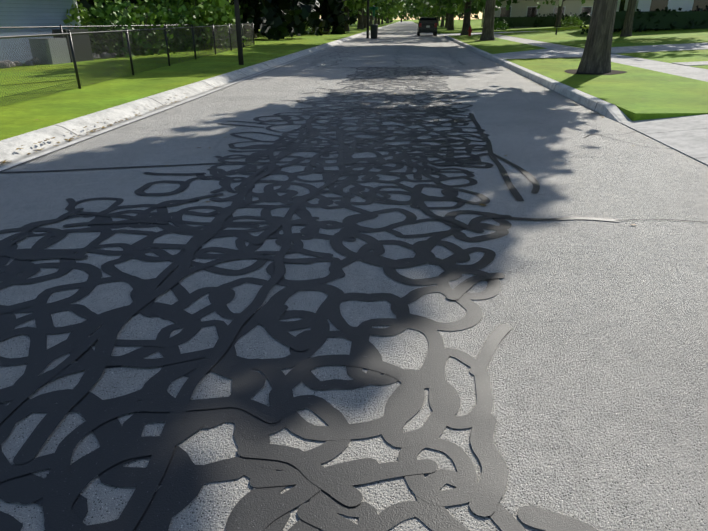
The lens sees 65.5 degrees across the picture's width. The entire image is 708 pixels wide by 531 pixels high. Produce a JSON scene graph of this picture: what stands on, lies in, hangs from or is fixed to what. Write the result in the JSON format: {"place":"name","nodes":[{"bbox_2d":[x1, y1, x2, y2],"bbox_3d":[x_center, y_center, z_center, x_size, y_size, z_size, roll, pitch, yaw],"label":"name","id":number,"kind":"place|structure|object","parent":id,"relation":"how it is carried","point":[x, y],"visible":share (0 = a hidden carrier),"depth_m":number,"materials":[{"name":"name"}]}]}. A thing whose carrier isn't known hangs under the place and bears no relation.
{"place":"outdoors","nodes":[
{"label":"outdoors","id":0,"kind":"place"},
{"bbox_2d":[0,25,251,67],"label":"fence fabric","id":1,"kind":"object","parent":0,"point":[27,49],"depth_m":19.48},
{"bbox_2d":[0,21,398,140],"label":"lawn","id":2,"kind":"structure","parent":0,"point":[23,115],"depth_m":13.50,"materials":[{"name":"green plant"}]},
{"bbox_2d":[0,0,80,63],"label":"house","id":3,"kind":"structure","parent":2,"relation":"on","point":[22,13],"depth_m":17.49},
{"bbox_2d":[28,29,92,63],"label":"yard boxes","id":4,"kind":"object","parent":2,"relation":"on","point":[62,46],"visible":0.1,"depth_m":17.78,"materials":[{"name":"grey metal"}]},
{"bbox_2d":[0,52,127,67],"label":"field stones","id":5,"kind":"object","parent":2,"relation":"on","point":[33,63],"depth_m":17.11,"materials":[{"name":"grey stone"}]},
{"bbox_2d":[63,0,107,52],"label":"shrub","id":6,"kind":"object","parent":2,"relation":"on","point":[74,13],"visible":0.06,"depth_m":19.43,"materials":[{"name":"green plant"}]},
{"bbox_2d":[77,0,140,24],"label":"tree","id":7,"kind":"object","parent":2,"relation":"on","point":[86,4],"visible":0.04,"depth_m":21.63,"materials":[{"name":"green plant"}]},
{"bbox_2d":[80,0,152,53],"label":"bush","id":8,"kind":"object","parent":2,"relation":"on","point":[134,15],"visible":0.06,"depth_m":21.52,"materials":[{"name":"green plant"}]},
{"bbox_2d":[81,0,153,57],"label":"shrub","id":9,"kind":"object","parent":2,"relation":"on","point":[105,11],"visible":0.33,"depth_m":20.64,"materials":[{"name":"green plant"}]},
{"bbox_2d":[0,25,253,105],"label":"chain-link fence","id":10,"kind":"object","parent":2,"relation":"on","point":[250,34],"visible":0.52,"depth_m":13.39,"materials":[{"name":"grey metal"}]},
{"bbox_2d":[0,23,254,88],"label":"fence frame","id":11,"kind":"object","parent":2,"relation":"on","point":[69,33],"visible":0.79,"depth_m":14.04,"materials":[{"name":"black metal"}]},
{"bbox_2d":[0,24,254,56],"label":"fence frame","id":12,"kind":"object","parent":2,"relation":"on","point":[60,26],"visible":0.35,"depth_m":19.15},
{"bbox_2d":[96,0,180,23],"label":"dark spruce","id":13,"kind":"object","parent":2,"relation":"on","point":[134,1],"visible":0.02,"depth_m":27.38,"materials":[{"name":"green plant"}]},
{"bbox_2d":[104,0,175,54],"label":"shrub","id":14,"kind":"object","parent":2,"relation":"on","point":[141,17],"visible":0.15,"depth_m":22.63,"materials":[{"name":"green plant"}]},
{"bbox_2d":[144,0,200,51],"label":"shrub","id":15,"kind":"object","parent":2,"relation":"on","point":[177,20],"visible":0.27,"depth_m":24.05,"materials":[{"name":"green plant"}]},
{"bbox_2d":[157,4,211,49],"bbox_3d":[-8.106,-11.110,26.218,2.619,2.483,2.521,-10,26,-21],"label":"shrub","id":16,"kind":"object","parent":2,"relation":"on","point":[188,5],"visible":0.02,"depth_m":25.77,"materials":[{"name":"green plant"}]},
{"bbox_2d":[136,0,246,49],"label":"shrub","id":17,"kind":"object","parent":2,"relation":"on","point":[202,11],"visible":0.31,"depth_m":25.82,"materials":[{"name":"green plant"}]},
{"bbox_2d":[140,0,271,26],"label":"dark tree","id":18,"kind":"object","parent":2,"relation":"on","point":[251,18],"visible":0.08,"depth_m":34.97,"materials":[{"name":"green plant"}]},
{"bbox_2d":[190,16,236,47],"bbox_3d":[-7.401,-11.711,27.769,3.157,2.247,2.680,-10,26,-20],"label":"shrub","id":19,"kind":"object","parent":2,"relation":"on","point":[220,37],"visible":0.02,"depth_m":27.36,"materials":[{"name":"green plant"}]},
{"bbox_2d":[140,0,288,39],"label":"dark spruce","id":20,"kind":"object","parent":2,"relation":"on","point":[269,21],"visible":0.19,"depth_m":36.85,"materials":[{"name":"green plant"}]},
{"bbox_2d":[234,0,243,64],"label":"utility pole","id":21,"kind":"object","parent":2,"relation":"on","point":[238,33],"visible":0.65,"depth_m":17.67,"materials":[{"name":"grey wood"}]},
{"bbox_2d":[234,0,318,39],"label":"dark spruce","id":22,"kind":"object","parent":2,"relation":"on","point":[303,23],"visible":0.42,"depth_m":39.41,"materials":[{"name":"green plant"}]},
{"bbox_2d":[261,0,325,35],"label":"dark spruce","id":23,"kind":"object","parent":2,"relation":"on","point":[316,25],"visible":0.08,"depth_m":48.31,"materials":[{"name":"green plant"}]},
{"bbox_2d":[287,0,355,33],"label":"dark spruce","id":24,"kind":"object","parent":2,"relation":"on","point":[334,16],"visible":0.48,"depth_m":53.60,"materials":[{"name":"green plant"}]},
{"bbox_2d":[320,0,363,30],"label":"tree","id":25,"kind":"object","parent":2,"relation":"on","point":[357,5],"visible":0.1,"depth_m":63.00,"materials":[{"name":"green plant"}]},
{"bbox_2d":[349,9,357,21],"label":"tree","id":26,"kind":"object","parent":2,"relation":"on","point":[355,16],"visible":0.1,"depth_m":235.26,"materials":[{"name":"green plant"}]},
{"bbox_2d":[343,0,381,31],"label":"street tree","id":27,"kind":"object","parent":2,"relation":"on","point":[346,10],"visible":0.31,"depth_m":64.10,"materials":[{"name":"green plant"}]},
{"bbox_2d":[342,0,400,28],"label":"street tree","id":28,"kind":"object","parent":2,"relation":"on","point":[360,18],"visible":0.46,"depth_m":79.15,"materials":[{"name":"green plant"}]},
{"bbox_2d":[353,2,396,25],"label":"street tree","id":29,"kind":"object","parent":2,"relation":"on","point":[371,19],"visible":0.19,"depth_m":110.92,"materials":[{"name":"green plant"}]},
{"bbox_2d":[349,0,401,24],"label":"street tree","id":30,"kind":"object","parent":2,"relation":"on","point":[375,19],"visible":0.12,"depth_m":123.79,"materials":[{"name":"green plant"}]},
{"bbox_2d":[350,0,402,27],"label":"street tree","id":31,"kind":"object","parent":2,"relation":"on","point":[365,14],"visible":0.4,"depth_m":90.46,"materials":[{"name":"green plant"}]},
{"bbox_2d":[377,0,405,24],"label":"street tree","id":32,"kind":"object","parent":2,"relation":"on","point":[400,9],"visible":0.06,"depth_m":142.85,"materials":[{"name":"green plant"}]},
{"bbox_2d":[377,2,405,23],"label":"street tree","id":33,"kind":"object","parent":2,"relation":"on","point":[390,18],"visible":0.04,"depth_m":159.66,"materials":[{"name":"green plant"}]},
{"bbox_2d":[380,5,405,22],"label":"street tree","id":34,"kind":"object","parent":2,"relation":"on","point":[394,13],"visible":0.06,"depth_m":185.30,"materials":[{"name":"green plant"}]},
{"bbox_2d":[0,21,707,530],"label":"road","id":35,"kind":"structure","parent":0,"point":[596,367],"depth_m":3.44,"materials":[{"name":"grey asphalt"}]},
{"bbox_2d":[1,43,679,224],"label":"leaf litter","id":36,"kind":"object","parent":35,"relation":"on","point":[104,127],"visible":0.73,"depth_m":8.13,"materials":[{"name":"brown plant"}]},
{"bbox_2d":[0,41,700,530],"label":"tar seal","id":37,"kind":"object","parent":35,"relation":"on","point":[176,475],"visible":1,"depth_m":2.73,"materials":[{"name":"grey asphalt"}]},
{"bbox_2d":[370,25,377,38],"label":"trash can","id":38,"kind":"object","parent":35,"relation":"on","point":[374,30],"visible":1,"depth_m":46.38,"materials":[{"name":"grey plastic"}]},
{"bbox_2d":[417,17,437,35],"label":"parked suv","id":39,"kind":"object","parent":35,"relation":"on","point":[427,24],"visible":1,"depth_m":52.82,"materials":[{"name":"black paint"}]},
{"bbox_2d":[320,12,481,19],"label":"sky","id":40,"kind":"structure","parent":0,"point":[480,14],"materials":[{"name":"white"}]},
{"bbox_2d":[357,20,552,58],"bbox_3d":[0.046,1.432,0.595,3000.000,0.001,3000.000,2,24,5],"label":"ground","id":41,"kind":"structure","parent":0,"point":[414,21],"depth_m":383.50,"materials":[{"name":"green plant"}]},
{"bbox_2d":[0,21,400,170],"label":"curb","id":42,"kind":"structure","parent":41,"relation":"on","point":[61,132],"depth_m":9.25,"materials":[{"name":"concrete"}]},
{"bbox_2d":[366,0,377,37],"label":"utility pole","id":43,"kind":"object","parent":41,"relation":"on","point":[373,9],"visible":0.81,"depth_m":46.61,"materials":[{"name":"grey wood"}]},
{"bbox_2d":[394,11,412,21],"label":"tree","id":44,"kind":"object","parent":41,"relation":"on","point":[405,16],"visible":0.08,"depth_m":302.79,"materials":[{"name":"green plant"}]},
{"bbox_2d":[414,0,518,34],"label":"street tree","id":45,"kind":"object","parent":41,"relation":"on","point":[468,7],"visible":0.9,"depth_m":51.77,"materials":[{"name":"green plant"}]},
{"bbox_2d":[447,35,542,48],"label":"parkway","id":46,"kind":"structure","parent":41,"relation":"on","point":[497,43],"depth_m":33.09,"materials":[{"name":"green plant"}]},
{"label":"dirt","id":47,"kind":"object","parent":46,"relation":"on","visible":0},
{"bbox_2d":[480,0,495,39],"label":"tree","id":48,"kind":"object","parent":47,"relation":"on","point":[488,28],"visible":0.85,"depth_m":37.13,"materials":[{"name":"brown plant"}]},
{"bbox_2d":[493,49,581,58],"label":"carriage walk","id":49,"kind":"structure","parent":41,"relation":"on","point":[545,53],"depth_m":22.47,"materials":[{"name":"concrete"}]},
{"bbox_2d":[445,35,630,122],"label":"curb","id":50,"kind":"structure","parent":41,"relation":"on","point":[608,110],"depth_m":12.23,"materials":[{"name":"concrete"}]},
{"bbox_2d":[505,58,707,120],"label":"parkway","id":51,"kind":"structure","parent":41,"relation":"on","point":[632,93],"depth_m":11.75,"materials":[{"name":"green plant"}]},
{"bbox_2d":[565,69,626,74],"bbox_3d":[6.665,-5.342,15.184,1.636,0.033,1.766,2,24,5],"label":"mulch bed","id":52,"kind":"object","parent":51,"relation":"on","point":[572,71],"depth_m":14.86,"materials":[{"name":"brown"}]},
{"bbox_2d":[577,0,617,72],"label":"tree","id":53,"kind":"object","parent":51,"relation":"on","point":[596,57],"visible":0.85,"depth_m":14.63,"materials":[{"name":"brown plant"}]},
{"bbox_2d":[439,30,549,35],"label":"side street","id":54,"kind":"structure","parent":0,"point":[479,33],"depth_m":58.16,"materials":[{"name":"concrete"}]},
{"bbox_2d":[415,19,588,33],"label":"lawn","id":55,"kind":"structure","parent":0,"point":[475,24],"depth_m":65.03,"materials":[{"name":"green plant"}]},
{"bbox_2d":[405,3,435,19],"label":"street tree","id":56,"kind":"object","parent":55,"relation":"on","point":[415,15],"visible":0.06,"depth_m":176.68,"materials":[{"name":"green plant"}]},
{"bbox_2d":[405,1,436,18],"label":"street tree","id":57,"kind":"object","parent":55,"relation":"on","point":[410,15],"depth_m":157.86,"materials":[{"name":"green plant"}]},
{"bbox_2d":[403,0,440,17],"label":"street tree","id":58,"kind":"object","parent":55,"relation":"on","point":[413,9],"visible":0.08,"depth_m":134.84,"materials":[{"name":"green plant"}]},
{"bbox_2d":[409,0,455,25],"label":"street tree","id":59,"kind":"object","parent":55,"relation":"on","point":[421,10],"visible":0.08,"depth_m":117.43,"materials":[{"name":"green plant"}]},
{"bbox_2d":[412,0,456,26],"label":"street tree","id":60,"kind":"object","parent":55,"relation":"on","point":[442,23],"visible":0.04,"depth_m":101.61,"materials":[{"name":"green plant"}]},
{"bbox_2d":[411,0,482,29],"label":"street tree","id":61,"kind":"object","parent":55,"relation":"on","point":[450,26],"visible":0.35,"depth_m":71.82,"materials":[{"name":"green plant"}]},
{"bbox_2d":[422,0,474,27],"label":"street tree","id":62,"kind":"object","parent":55,"relation":"on","point":[447,16],"visible":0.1,"depth_m":87.89,"materials":[{"name":"green plant"}]},
{"bbox_2d":[494,18,509,29],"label":"shrub","id":63,"kind":"object","parent":55,"relation":"on","point":[500,25],"visible":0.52,"depth_m":63.58,"materials":[{"name":"green plant"}]},
{"bbox_2d":[480,0,593,27],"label":"house","id":64,"kind":"structure","parent":55,"relation":"on","point":[522,8],"depth_m":68.14,"materials":[{"name":"beige paint"}]},
{"bbox_2d":[494,12,590,27],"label":"hedge","id":65,"kind":"object","parent":55,"relation":"on","point":[538,21],"visible":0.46,"depth_m":66.15,"materials":[{"name":"green plant"}]},
{"bbox_2d":[525,0,584,26],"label":"tree","id":66,"kind":"object","parent":55,"relation":"on","point":[561,8],"visible":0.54,"depth_m":61.80,"materials":[{"name":"green plant"}]},
{"bbox_2d":[558,13,584,26],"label":"shrub","id":67,"kind":"object","parent":55,"relation":"on","point":[575,20],"visible":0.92,"depth_m":61.70,"materials":[{"name":"green plant"}]},
{"bbox_2d":[480,34,707,81],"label":"sidewalk","id":68,"kind":"structure","parent":0,"point":[701,74],"depth_m":17.93,"materials":[{"name":"concrete"}]},
{"bbox_2d":[481,48,547,53],"bbox_3d":[7.673,-9.870,25.319,3.190,0.064,4.500,2,24,5],"label":"parkway wedge","id":69,"kind":"object","parent":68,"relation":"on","point":[494,51],"visible":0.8,"depth_m":26.07,"materials":[{"name":"green plant"}]},
{"bbox_2d":[494,29,707,68],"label":"lawn","id":70,"kind":"structure","parent":0,"point":[574,38],"depth_m":30.87,"materials":[{"name":"green plant"}]},
{"bbox_2d":[555,0,562,34],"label":"trunk","id":71,"kind":"object","parent":70,"relation":"on","point":[560,2],"visible":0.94,"depth_m":42.12,"materials":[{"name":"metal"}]},
{"bbox_2d":[620,0,636,36],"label":"tree","id":72,"kind":"object","parent":70,"relation":"on","point":[628,24],"visible":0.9,"depth_m":34.36,"materials":[{"name":"brown plant"}]},
{"bbox_2d":[580,5,707,34],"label":"hedge","id":73,"kind":"object","parent":70,"relation":"on","point":[665,19],"visible":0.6,"depth_m":39.38,"materials":[{"name":"green plant"}]},
{"bbox_2d":[611,43,707,53],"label":"walkway","id":74,"kind":"structure","parent":70,"relation":"on","point":[660,48],"depth_m":23.49,"materials":[{"name":"concrete"}]},
{"bbox_2d":[616,0,707,10],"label":"house","id":75,"kind":"structure","parent":70,"relation":"on","point":[660,5],"depth_m":40.77,"materials":[{"name":"white paint"}]},
{"bbox_2d":[673,61,707,65],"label":"walk","id":76,"kind":"structure","parent":70,"relation":"on","point":[694,63],"depth_m":16.84,"materials":[{"name":"concrete"}]},
{"bbox_2d":[620,114,707,165],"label":"driveway","id":77,"kind":"structure","parent":0,"point":[687,136],"depth_m":7.79,"materials":[{"name":"concrete"}]}
]}

